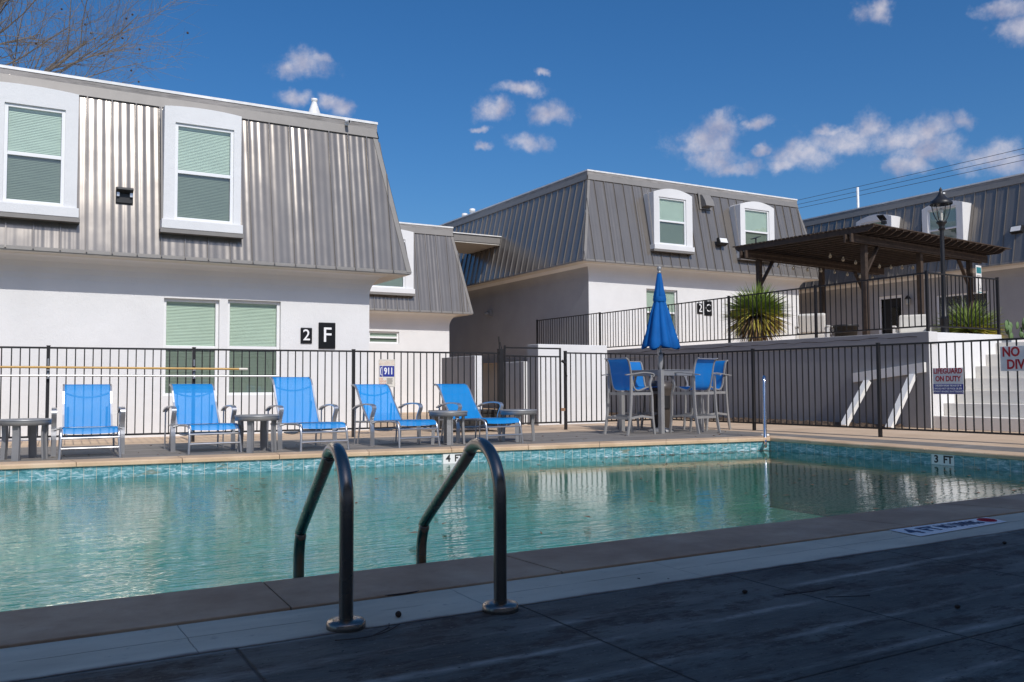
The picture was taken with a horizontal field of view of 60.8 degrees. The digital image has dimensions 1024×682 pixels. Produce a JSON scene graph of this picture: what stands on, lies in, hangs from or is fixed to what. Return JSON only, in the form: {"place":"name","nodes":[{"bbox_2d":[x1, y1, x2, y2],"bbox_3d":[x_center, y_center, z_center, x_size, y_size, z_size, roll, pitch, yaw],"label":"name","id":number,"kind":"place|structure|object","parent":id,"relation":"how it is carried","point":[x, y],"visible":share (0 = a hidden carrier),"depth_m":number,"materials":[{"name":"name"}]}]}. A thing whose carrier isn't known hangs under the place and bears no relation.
{"place":"outdoors","nodes":[
{"label":"outdoors","id":0,"kind":"place"},
{"bbox_2d":[369,222,472,412],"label":"apartment building","id":1,"kind":"structure","parent":0,"point":[423,304],"depth_m":29.64,"materials":[{"name":"white paint"}]},
{"bbox_2d":[369,331,397,343],"bbox_3d":[-4.322,-0.119,29.252,1.070,0.400,0.080,1,-3,-30],"label":"window","id":2,"kind":"structure","parent":1,"relation":"in","point":[374,336],"depth_m":29.26,"materials":[{"name":"glass"}]},
{"bbox_2d":[442,356,481,409],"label":"stub wall","id":3,"kind":"structure","parent":0,"point":[467,373],"depth_m":19.46,"materials":[{"name":"white paint"}]},
{"bbox_2d":[0,408,1023,681],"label":"ground","id":4,"kind":"structure","parent":0,"point":[928,436],"depth_m":15.88,"materials":[{"name":"beige concrete"}]},
{"bbox_2d":[0,0,206,85],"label":"bare tree","id":5,"kind":"object","parent":4,"relation":"on","point":[52,66],"visible":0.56,"depth_m":21.84,"materials":[{"name":"brown plant"}]},
{"bbox_2d":[0,64,411,441],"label":"apartment building","id":6,"kind":"structure","parent":4,"relation":"on","point":[240,225],"depth_m":15.96,"materials":[{"name":"white paint"}]},
{"bbox_2d":[116,187,133,203],"bbox_3d":[-6.798,-2.565,15.326,0.280,0.280,0.176,1,-3,-30],"label":"floodlight","id":7,"kind":"object","parent":6,"relation":"attached to","point":[124,195],"visible":1,"depth_m":15.33,"materials":[{"name":"black plastic"}]},
{"bbox_2d":[163,298,218,395],"bbox_3d":[-6.072,0.124,16.452,0.990,1.809,0.200,1,-3,-30],"label":"window","id":8,"kind":"structure","parent":6,"relation":"in","point":[188,323],"depth_m":16.42,"materials":[{"name":"glass"}]},
{"bbox_2d":[227,300,279,394],"bbox_3d":[-5.040,0.134,16.975,1.010,1.830,0.080,1,-3,-30],"label":"window","id":9,"kind":"structure","parent":6,"relation":"in","point":[251,324],"depth_m":16.99,"materials":[{"name":"glass"}]},
{"bbox_2d":[301,328,311,342],"bbox_3d":[-4.093,-0.109,17.372,0.231,0.312,0.032,1,-3,-30],"label":"number plaque","id":10,"kind":"object","parent":6,"relation":"attached to","point":[306,335],"visible":1,"depth_m":17.36,"materials":[{"name":"black plastic"}]},
{"bbox_2d":[309,98,319,112],"bbox_3d":[-4.449,-4.889,19.633,0.330,1.170,0.330,1,-3,-30],"label":"roof vent cone","id":11,"kind":"object","parent":6,"relation":"on","point":[314,108],"visible":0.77,"depth_m":19.58,"materials":[{"name":"white metal"}]},
{"bbox_2d":[318,322,334,348],"bbox_3d":[-3.726,-0.109,17.583,0.348,0.525,0.032,1,-3,-30],"label":"building sign","id":12,"kind":"object","parent":6,"relation":"attached to","point":[326,340],"visible":1,"depth_m":17.57,"materials":[{"name":"black plastic"}]},
{"bbox_2d":[0,345,498,441],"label":"metal fence","id":13,"kind":"object","parent":4,"relation":"on","point":[193,349],"visible":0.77,"depth_m":14.81,"materials":[{"name":"black metal"}]},
{"bbox_2d":[46,359,49,378],"bbox_3d":[-7.199,0.430,13.546,0.040,0.315,0.075,1,-3,-30],"label":"pole hook","id":14,"kind":"object","parent":13,"relation":"attached to","point":[48,370],"visible":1,"depth_m":13.56,"materials":[{"name":"metal"}]},
{"bbox_2d":[0,375,278,376],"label":"aluminium pole","id":15,"kind":"object","parent":14,"relation":"hanging from","point":[139,375],"visible":0.96,"depth_m":14.06,"materials":[{"name":"silver metal"}]},
{"bbox_2d":[379,359,394,386],"bbox_3d":[-2.271,0.586,15.855,0.322,0.505,0.012,1,-3,-30],"label":"emergency sign","id":16,"kind":"object","parent":13,"relation":"attached to","point":[387,371],"visible":0.98,"depth_m":15.86,"materials":[{"name":"white"}]},
{"bbox_3d":[-5.251,0.464,14.431,0.040,0.315,0.075,1,-3,-30],"label":"pole hook","id":17,"kind":"object","parent":13,"relation":"attached to","visible":0},
{"bbox_2d":[0,366,247,369],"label":"wooden pole","id":18,"kind":"object","parent":17,"relation":"hanging from","point":[86,367],"visible":1,"depth_m":13.97,"materials":[{"name":"wood"}]},
{"bbox_2d":[0,441,1023,611],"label":"pool basin","id":19,"kind":"object","parent":4,"relation":"in","point":[79,473],"visible":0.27,"depth_m":11.04,"materials":[{"name":"teal paint"}]},
{"bbox_2d":[443,453,461,463],"bbox_3d":[-0.833,1.671,12.427,0.310,0.140,0.007,1,-3,-23],"label":"depth marker","id":20,"kind":"object","parent":19,"relation":"attached to","point":[451,458],"visible":0.82,"depth_m":12.41,"materials":[{"name":"white tile"}]},
{"bbox_2d":[0,450,1023,610],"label":"pool water","id":21,"kind":"structure","parent":19,"relation":"in","point":[829,492],"depth_m":8.44,"materials":[{"name":"teal liquid"}]},
{"bbox_2d":[931,454,953,465],"bbox_3d":[5.811,1.603,11.777,0.007,0.140,0.340,1,-3,-27],"label":"depth marker","id":22,"kind":"object","parent":19,"relation":"attached to","point":[940,459],"visible":1,"depth_m":11.78,"materials":[{"name":"white tile"}]},
{"bbox_2d":[0,428,1023,461],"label":"deck","id":23,"kind":"structure","parent":4,"relation":"on","point":[141,450],"depth_m":13.58,"materials":[{"name":"beige concrete"}]},
{"bbox_2d":[0,418,51,460],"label":"side table","id":24,"kind":"object","parent":23,"relation":"on","point":[16,424],"visible":1,"depth_m":11.00,"materials":[{"name":"grey paint"}]},
{"bbox_2d":[51,384,125,459],"bbox_3d":[-5.713,1.058,11.780,0.892,0.957,1.504,1,-3,-28],"label":"lounge chair","id":25,"kind":"object","parent":23,"relation":"on","point":[85,406],"visible":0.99,"depth_m":12.06,"materials":[{"name":"fabric"}]},
{"bbox_2d":[163,384,242,454],"bbox_3d":[-4.440,1.089,12.531,0.892,0.957,1.504,2,-3,-33],"label":"lounge chair","id":26,"kind":"object","parent":23,"relation":"on","point":[194,407],"visible":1,"depth_m":12.79,"materials":[{"name":"fabric"}]},
{"bbox_2d":[234,414,279,452],"bbox_3d":[-3.556,1.287,12.180,0.610,0.512,0.610,2,-4,-38],"label":"side table","id":27,"kind":"object","parent":23,"relation":"on","point":[250,419],"visible":1,"depth_m":12.11,"materials":[{"name":"grey paint"}]},
{"bbox_2d":[265,377,349,451],"bbox_3d":[-3.010,1.045,12.788,0.892,1.055,1.485,2,-3,-34],"label":"lounge chair","id":28,"kind":"object","parent":23,"relation":"on","point":[295,400],"visible":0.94,"depth_m":13.07,"materials":[{"name":"fabric"}]},
{"bbox_2d":[351,384,440,447],"bbox_3d":[-1.841,1.133,13.509,0.892,0.940,1.555,2,-4,-39],"label":"lounge chair","id":29,"kind":"object","parent":23,"relation":"on","point":[377,404],"visible":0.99,"depth_m":13.70,"materials":[{"name":"fabric"}]},
{"bbox_2d":[429,410,467,444],"bbox_3d":[-0.991,1.343,13.555,0.610,0.512,0.610,-2,-3,35],"label":"side table","id":30,"kind":"object","parent":23,"relation":"on","point":[447,415],"visible":0.98,"depth_m":13.35,"materials":[{"name":"grey paint"}]},
{"bbox_2d":[433,384,523,442],"bbox_3d":[-0.584,1.156,14.091,0.892,0.940,1.555,2,-4,-39],"label":"lounge chair","id":31,"kind":"object","parent":23,"relation":"on","point":[458,397],"visible":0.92,"depth_m":14.29,"materials":[{"name":"fabric"}]},
{"bbox_2d":[500,409,536,441],"bbox_3d":[0.104,1.368,14.159,0.610,0.512,0.610,2,-4,-42],"label":"side table","id":32,"kind":"object","parent":23,"relation":"on","point":[518,413],"visible":0.98,"depth_m":13.95,"materials":[{"name":"grey paint"}]},
{"bbox_2d":[602,357,655,435],"bbox_3d":[2.145,1.010,16.003,0.741,1.399,0.686,2,-4,-36],"label":"bar chair","id":33,"kind":"object","parent":23,"relation":"on","point":[620,377],"visible":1,"depth_m":15.91,"materials":[{"name":"blue fabric"}]},
{"bbox_2d":[616,361,657,429],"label":"bar chair","id":34,"kind":"object","parent":23,"relation":"on","point":[638,381],"visible":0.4,"depth_m":18.00,"materials":[{"name":"silver metal"}]},
{"bbox_2d":[641,266,679,431],"bbox_3d":[2.869,0.144,16.873,0.755,3.200,0.746,1,-3,-30],"label":"patio umbrella","id":35,"kind":"object","parent":23,"relation":"on","point":[660,333],"visible":0.93,"depth_m":16.72,"materials":[{"name":"fabric"}]},
{"bbox_2d":[619,369,703,433],"bbox_3d":[2.869,1.152,16.807,1.144,1.180,1.144,2,-4,-36],"label":"bar table","id":36,"kind":"object","parent":23,"relation":"on","point":[660,374],"visible":0.68,"depth_m":16.34,"materials":[{"name":"grey paint"}]},
{"bbox_2d":[669,357,720,433],"bbox_3d":[3.412,1.020,16.317,0.686,1.399,0.741,2,-4,-40],"label":"bar chair","id":37,"kind":"object","parent":23,"relation":"on","point":[703,375],"visible":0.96,"depth_m":16.23,"materials":[{"name":"blue fabric"}]},
{"bbox_2d":[682,360,731,430],"bbox_3d":[3.896,1.075,17.473,0.741,1.399,0.686,2,-4,-36],"label":"bar chair","id":38,"kind":"object","parent":23,"relation":"on","point":[719,366],"visible":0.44,"depth_m":17.41,"materials":[{"name":"blue fabric"}]},
{"bbox_2d":[0,435,1023,648],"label":"pool coping","id":39,"kind":"object","parent":4,"relation":"on","point":[32,626],"visible":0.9,"depth_m":4.49,"materials":[{"name":"beige concrete"}]},
{"bbox_2d":[377,589,423,595],"bbox_3d":[-0.480,1.102,3.813,0.241,0.005,0.021,1,-3,-30],"label":"twig","id":40,"kind":"object","parent":39,"relation":"on","point":[401,593],"visible":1,"depth_m":3.80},
{"bbox_2d":[761,375,768,447],"bbox_3d":[4.292,1.185,14.831,0.140,1.207,0.739,-1,-3,16],"label":"grab rail","id":41,"kind":"object","parent":39,"relation":"on","point":[764,434],"visible":1,"depth_m":14.75,"materials":[{"name":"metal"}]},
{"bbox_2d":[0,512,1023,681],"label":"painted kerb strip","id":42,"kind":"object","parent":4,"relation":"on","point":[18,663],"depth_m":3.61,"materials":[{"name":"white paint"}]},
{"bbox_2d":[395,611,400,616],"bbox_3d":[-0.448,1.077,3.442,0.025,0.025,0.025,1,-3,-30],"label":"seed pod","id":43,"kind":"object","parent":42,"relation":"on","point":[397,613],"visible":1,"depth_m":3.43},
{"bbox_2d":[892,517,1006,535],"bbox_3d":[2.809,1.171,5.534,1.040,0.010,0.245,1,-3,-30],"label":"deck marker","id":44,"kind":"object","parent":42,"relation":"on","point":[924,530],"visible":1,"depth_m":5.50,"materials":[{"name":"white"}]},
{"bbox_2d":[506,361,527,424],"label":"block wall","id":45,"kind":"structure","parent":4,"relation":"on","point":[517,386],"depth_m":20.22,"materials":[{"name":"white paint"}]},
{"bbox_2d":[17,530,1023,681],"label":"deck","id":46,"kind":"structure","parent":4,"relation":"on","point":[908,620],"depth_m":3.15,"materials":[{"name":"grey concrete"}]},
{"bbox_2d":[335,624,399,640],"bbox_3d":[-0.511,1.071,3.199,0.055,0.003,0.293,-3,-4,44],"label":"twig","id":47,"kind":"object","parent":46,"relation":"on","point":[367,636],"visible":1,"depth_m":3.15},
{"bbox_2d":[293,437,518,632],"bbox_3d":[-0.543,1.273,3.907,0.778,1.692,1.214,1,-3,-23],"label":"pool ladder","id":48,"kind":"object","parent":46,"relation":"attached to","point":[346,620],"visible":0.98,"depth_m":3.54,"materials":[{"name":"silver metal"}]},
{"bbox_2d":[784,587,834,594],"bbox_3d":[1.305,1.093,3.815,0.301,0.004,0.015,1,-3,-27],"label":"twig","id":49,"kind":"object","parent":46,"relation":"on","point":[809,591],"visible":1,"depth_m":3.80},
{"bbox_2d":[830,595,869,596],"bbox_3d":[1.431,1.088,3.718,0.197,0.003,0.003,0,-3,-6],"label":"twig","id":50,"kind":"object","parent":46,"relation":"on","point":[848,596],"visible":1,"depth_m":3.72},
{"bbox_2d":[439,169,818,407],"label":"apartment building","id":51,"kind":"structure","parent":4,"relation":"on","point":[587,241],"depth_m":30.94,"materials":[{"name":"white paint"}]},
{"bbox_2d":[453,232,500,253],"bbox_3d":[-2.253,-3.807,33.894,3.200,0.350,2.670,1,-3,-30],"label":"connecting canopy","id":52,"kind":"object","parent":51,"relation":"attached to","point":[467,243],"visible":0.29,"depth_m":33.20,"materials":[{"name":"grey metal"}]},
{"bbox_2d":[483,310,491,316],"bbox_3d":[-0.971,-1.099,34.619,0.282,0.260,0.320,1,-3,-30],"label":"wall light","id":53,"kind":"object","parent":51,"relation":"attached to","point":[488,313],"visible":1,"depth_m":34.59,"materials":[{"name":"grey paint"}]},
{"bbox_2d":[646,289,675,327],"bbox_3d":[5.164,-0.989,30.423,1.380,1.600,0.080,1,-3,-30],"label":"window","id":54,"kind":"structure","parent":51,"relation":"in","point":[670,294],"depth_m":30.65,"materials":[{"name":"white glass"}]},
{"bbox_2d":[697,303,701,313],"bbox_3d":[6.715,-1.160,31.163,0.270,0.380,0.032,1,-3,-30],"label":"number plaque","id":55,"kind":"object","parent":51,"relation":"attached to","point":[699,309],"visible":0.75,"depth_m":31.14,"materials":[{"name":"black plastic"}]},
{"bbox_2d":[698,192,714,209],"bbox_3d":[6.982,-5.026,31.258,0.560,0.630,0.370,1,-3,-30],"label":"exhaust hood","id":56,"kind":"object","parent":51,"relation":"attached to","point":[706,201],"visible":1,"depth_m":31.21,"materials":[{"name":"grey metal"}]},
{"bbox_2d":[704,301,711,315],"bbox_3d":[7.045,-1.172,31.353,0.360,0.520,0.032,1,-3,-30],"label":"number plaque","id":57,"kind":"object","parent":51,"relation":"attached to","point":[709,306],"visible":0.8,"depth_m":31.34,"materials":[{"name":"black plastic"}]},
{"bbox_2d":[716,237,728,246],"bbox_3d":[7.491,-3.533,31.052,0.400,0.295,0.196,1,-3,-30],"label":"floodlight","id":58,"kind":"object","parent":51,"relation":"attached to","point":[721,241],"visible":1,"depth_m":30.99,"materials":[{"name":"black plastic"}]},
{"bbox_2d":[648,380,672,428],"bbox_3d":[3.059,1.303,17.958,0.520,1.000,0.520,1,-3,-30],"label":"trash bin","id":59,"kind":"object","parent":4,"relation":"on","point":[668,385],"visible":0.48,"depth_m":17.77,"materials":[{"name":"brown metal"}]},
{"bbox_2d":[609,412,904,427],"bbox_3d":[5.127,1.984,22.512,0.680,0.080,10.900,1,-3,-30],"label":"mulch bed","id":60,"kind":"object","parent":4,"relation":"on","point":[811,422],"visible":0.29,"depth_m":19.84,"materials":[{"name":"brown plant"}]},
{"bbox_2d":[607,331,938,427],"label":"retaining wall","id":61,"kind":"structure","parent":4,"relation":"on","point":[914,337],"depth_m":20.11,"materials":[{"name":"paint"}]},
{"bbox_2d":[598,270,1000,347],"bbox_3d":[6.630,-0.519,23.150,2.478,1.242,11.378,1,-3,-30],"label":"terrace railing","id":62,"kind":"object","parent":61,"relation":"on","point":[927,325],"visible":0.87,"depth_m":19.57,"materials":[{"name":"black metal"}]},
{"bbox_2d":[841,362,925,427],"bbox_3d":[7.520,1.127,18.103,0.911,1.339,1.760,1,-3,-30],"label":"wall brace","id":63,"kind":"object","parent":61,"relation":"attached to","point":[898,401],"depth_m":18.07,"materials":[{"name":"white paint"}]},
{"bbox_2d":[564,338,1023,436],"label":"metal fence","id":64,"kind":"object","parent":4,"relation":"on","point":[879,392],"visible":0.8,"depth_m":15.59,"materials":[{"name":"black metal"}]},
{"bbox_2d":[497,336,566,431],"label":"pool gate","id":65,"kind":"structure","parent":64,"relation":"attached to","point":[501,375],"depth_m":17.28,"materials":[{"name":"black metal"}]},
{"bbox_2d":[933,368,963,393],"bbox_3d":[6.888,0.632,13.791,0.012,0.415,0.521,1,-3,-30],"label":"lifeguard sign","id":66,"kind":"object","parent":64,"relation":"attached to","point":[948,380],"visible":1,"depth_m":13.78,"materials":[{"name":"white plastic"}]},
{"bbox_2d":[1000,346,1023,370],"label":"no diving sign","id":67,"kind":"object","parent":64,"relation":"attached to","point":[1011,358],"visible":1,"depth_m":12.96,"materials":[{"name":"white"}]},
{"bbox_2d":[799,173,1023,338],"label":"apartment building","id":68,"kind":"structure","parent":4,"relation":"on","point":[991,212],"depth_m":31.73,"materials":[{"name":"white paint"}]},
{"bbox_2d":[856,187,858,207],"bbox_3d":[14.486,-5.861,36.547,0.100,1.150,0.100,1,-3,-30],"label":"mast pipe","id":69,"kind":"object","parent":68,"relation":"on","point":[857,191],"visible":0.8,"depth_m":36.51,"materials":[{"name":"white metal"}]},
{"bbox_2d":[879,295,901,333],"bbox_3d":[14.850,-0.486,34.037,0.160,2.540,1.060,1,-3,-30],"label":"door","id":70,"kind":"structure","parent":68,"relation":"in","point":[899,297],"depth_m":34.21,"materials":[{"name":"black metal"}]},
{"bbox_2d":[905,295,910,304],"bbox_3d":[15.049,-1.561,33.181,0.240,0.360,0.240,1,-3,-30],"label":"wall lantern","id":71,"kind":"object","parent":68,"relation":"attached to","point":[906,300],"depth_m":33.12,"materials":[{"name":"black metal"}]},
{"bbox_2d":[938,291,988,330],"bbox_3d":[16.370,-0.850,31.506,0.270,1.720,1.950,1,-3,-30],"label":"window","id":72,"kind":"structure","parent":68,"relation":"in","point":[984,292],"depth_m":31.68,"materials":[{"name":"white glass"}]},
{"bbox_2d":[1009,225,1023,233],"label":"floodlight","id":73,"kind":"object","parent":68,"relation":"attached to","point":[1017,229],"visible":1,"depth_m":29.25,"materials":[{"name":"black plastic"}]},
{"bbox_2d":[936,332,1001,415],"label":"end wall","id":74,"kind":"structure","parent":4,"relation":"on","point":[942,336],"depth_m":18.10,"materials":[{"name":"white paint"}]},
{"bbox_2d":[933,342,1023,431],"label":"steps","id":75,"kind":"structure","parent":4,"relation":"on","point":[995,401],"depth_m":17.21,"materials":[{"name":"white concrete"}]},
{"bbox_2d":[0,0,1023,479],"label":"sky","id":76,"kind":"structure","parent":0,"point":[476,104],"materials":[{"name":"blue"}]},
{"bbox_2d":[527,344,606,425],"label":"block wall","id":77,"kind":"structure","parent":0,"point":[574,348],"depth_m":20.00,"materials":[{"name":"white paint"}]},
{"bbox_2d":[536,313,598,344],"bbox_3d":[1.800,-0.184,29.073,0.059,1.292,3.680,1,-3,-30],"label":"ramp railing","id":78,"kind":"object","parent":77,"relation":"on","point":[566,329],"visible":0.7,"depth_m":28.96,"materials":[{"name":"black metal"}]},
{"bbox_2d":[226,450,1021,550],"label":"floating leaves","id":79,"kind":"object","parent":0,"point":[641,478],"visible":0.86,"depth_m":10.44,"materials":[{"name":"brown plant"}]},
{"bbox_2d":[797,154,1023,204],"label":"power line","id":80,"kind":"object","parent":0,"point":[915,178],"visible":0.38,"depth_m":49.15,"materials":[{"name":"black plastic"}]},
{"bbox_2d":[800,148,1023,199],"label":"power line","id":81,"kind":"object","parent":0,"point":[916,173],"visible":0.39,"depth_m":48.99,"materials":[{"name":"black plastic"}]},
{"bbox_2d":[801,160,1022,207],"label":"power line","id":82,"kind":"object","parent":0,"point":[916,183],"visible":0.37,"depth_m":48.96,"materials":[{"name":"black plastic"}]},
{"label":"terrace","id":83,"kind":"structure","parent":0,"visible":0},
{"bbox_2d":[719,280,795,341],"bbox_3d":[6.391,-0.631,22.853,2.009,2.022,2.028,1,-3,-30],"label":"yucca","id":84,"kind":"object","parent":83,"relation":"on","point":[758,289],"visible":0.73,"depth_m":22.56,"materials":[{"name":"green plant"}]},
{"bbox_2d":[795,313,834,338],"bbox_3d":[8.001,-0.217,23.060,0.870,0.976,0.820,-2,-3,30],"label":"patio armchair","id":85,"kind":"object","parent":83,"relation":"on","point":[813,327],"visible":0.45,"depth_m":22.78,"materials":[{"name":"white plastic"}]},
{"bbox_2d":[832,324,858,336],"bbox_3d":[8.776,-0.080,22.926,0.660,0.680,0.660,1,-3,-30],"label":"planter tub","id":86,"kind":"object","parent":83,"relation":"on","point":[849,327],"visible":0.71,"depth_m":22.69,"materials":[{"name":"black plastic"}]},
{"bbox_2d":[733,223,1010,340],"bbox_3d":[10.260,-1.160,24.718,7.020,3.003,4.297,2,-4,-36],"label":"pergola","id":87,"kind":"object","parent":83,"relation":"on","point":[866,246],"visible":0.94,"depth_m":24.04,"materials":[{"name":"brown wood"}]},
{"bbox_2d":[777,253,913,278],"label":"string lights","id":88,"kind":"object","parent":87,"relation":"hanging from","point":[847,273],"visible":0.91,"depth_m":25.56,"materials":[{"name":"black plastic"}]},
{"bbox_2d":[876,214,886,223],"bbox_3d":[9.107,-2.982,21.469,0.180,0.210,0.285,-3,-4,40],"label":"solar spotlight","id":89,"kind":"object","parent":87,"relation":"on","point":[882,217],"visible":1,"depth_m":21.43,"materials":[{"name":"black plastic"}]},
{"bbox_2d":[975,265,981,293],"bbox_3d":[13.230,-1.744,24.721,0.313,0.799,0.041,2,-4,-36],"label":"dog rules sign","id":90,"kind":"object","parent":87,"relation":"attached to","point":[978,270],"visible":0.71,"depth_m":24.72,"materials":[{"name":"white plastic"}]},
{"bbox_2d":[892,314,930,332],"bbox_3d":[10.567,-0.231,23.044,0.870,0.976,0.820,-2,-3,30],"label":"patio armchair","id":91,"kind":"object","parent":83,"relation":"on","point":[918,323],"visible":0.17,"depth_m":23.26,"materials":[{"name":"white plastic"}]},
{"bbox_2d":[929,187,952,332],"bbox_3d":[9.598,-1.685,19.443,0.480,3.530,0.480,1,-3,-30],"label":"street lamp","id":92,"kind":"object","parent":83,"relation":"on","point":[941,199],"visible":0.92,"depth_m":19.41,"materials":[{"name":"black metal"}]},
{"bbox_2d":[932,296,1007,337],"bbox_3d":[11.516,-0.317,22.010,2.066,1.690,2.062,1,-3,-30],"label":"yucca","id":93,"kind":"object","parent":83,"relation":"on","point":[970,331],"visible":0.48,"depth_m":21.71,"materials":[{"name":"green plant"}]},
{"bbox_2d":[1002,340,1023,342],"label":"planter","id":94,"kind":"object","parent":83,"relation":"on","point":[1013,341],"visible":0.1,"depth_m":18.76,"materials":[{"name":"white paint"}]},
{"bbox_2d":[1004,320,1012,337],"bbox_3d":[11.088,-0.221,19.484,0.139,0.536,0.342,-3,-4,40],"label":"prickly pear","id":95,"kind":"object","parent":94,"relation":"in","point":[1008,325],"visible":0.88,"depth_m":19.44,"materials":[{"name":"green plant"}]},
{"bbox_2d":[1016,318,1023,337],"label":"prickly pear","id":96,"kind":"object","parent":94,"relation":"on","point":[1021,334],"visible":0.94,"depth_m":19.80,"materials":[{"name":"green plant"}]}
]}

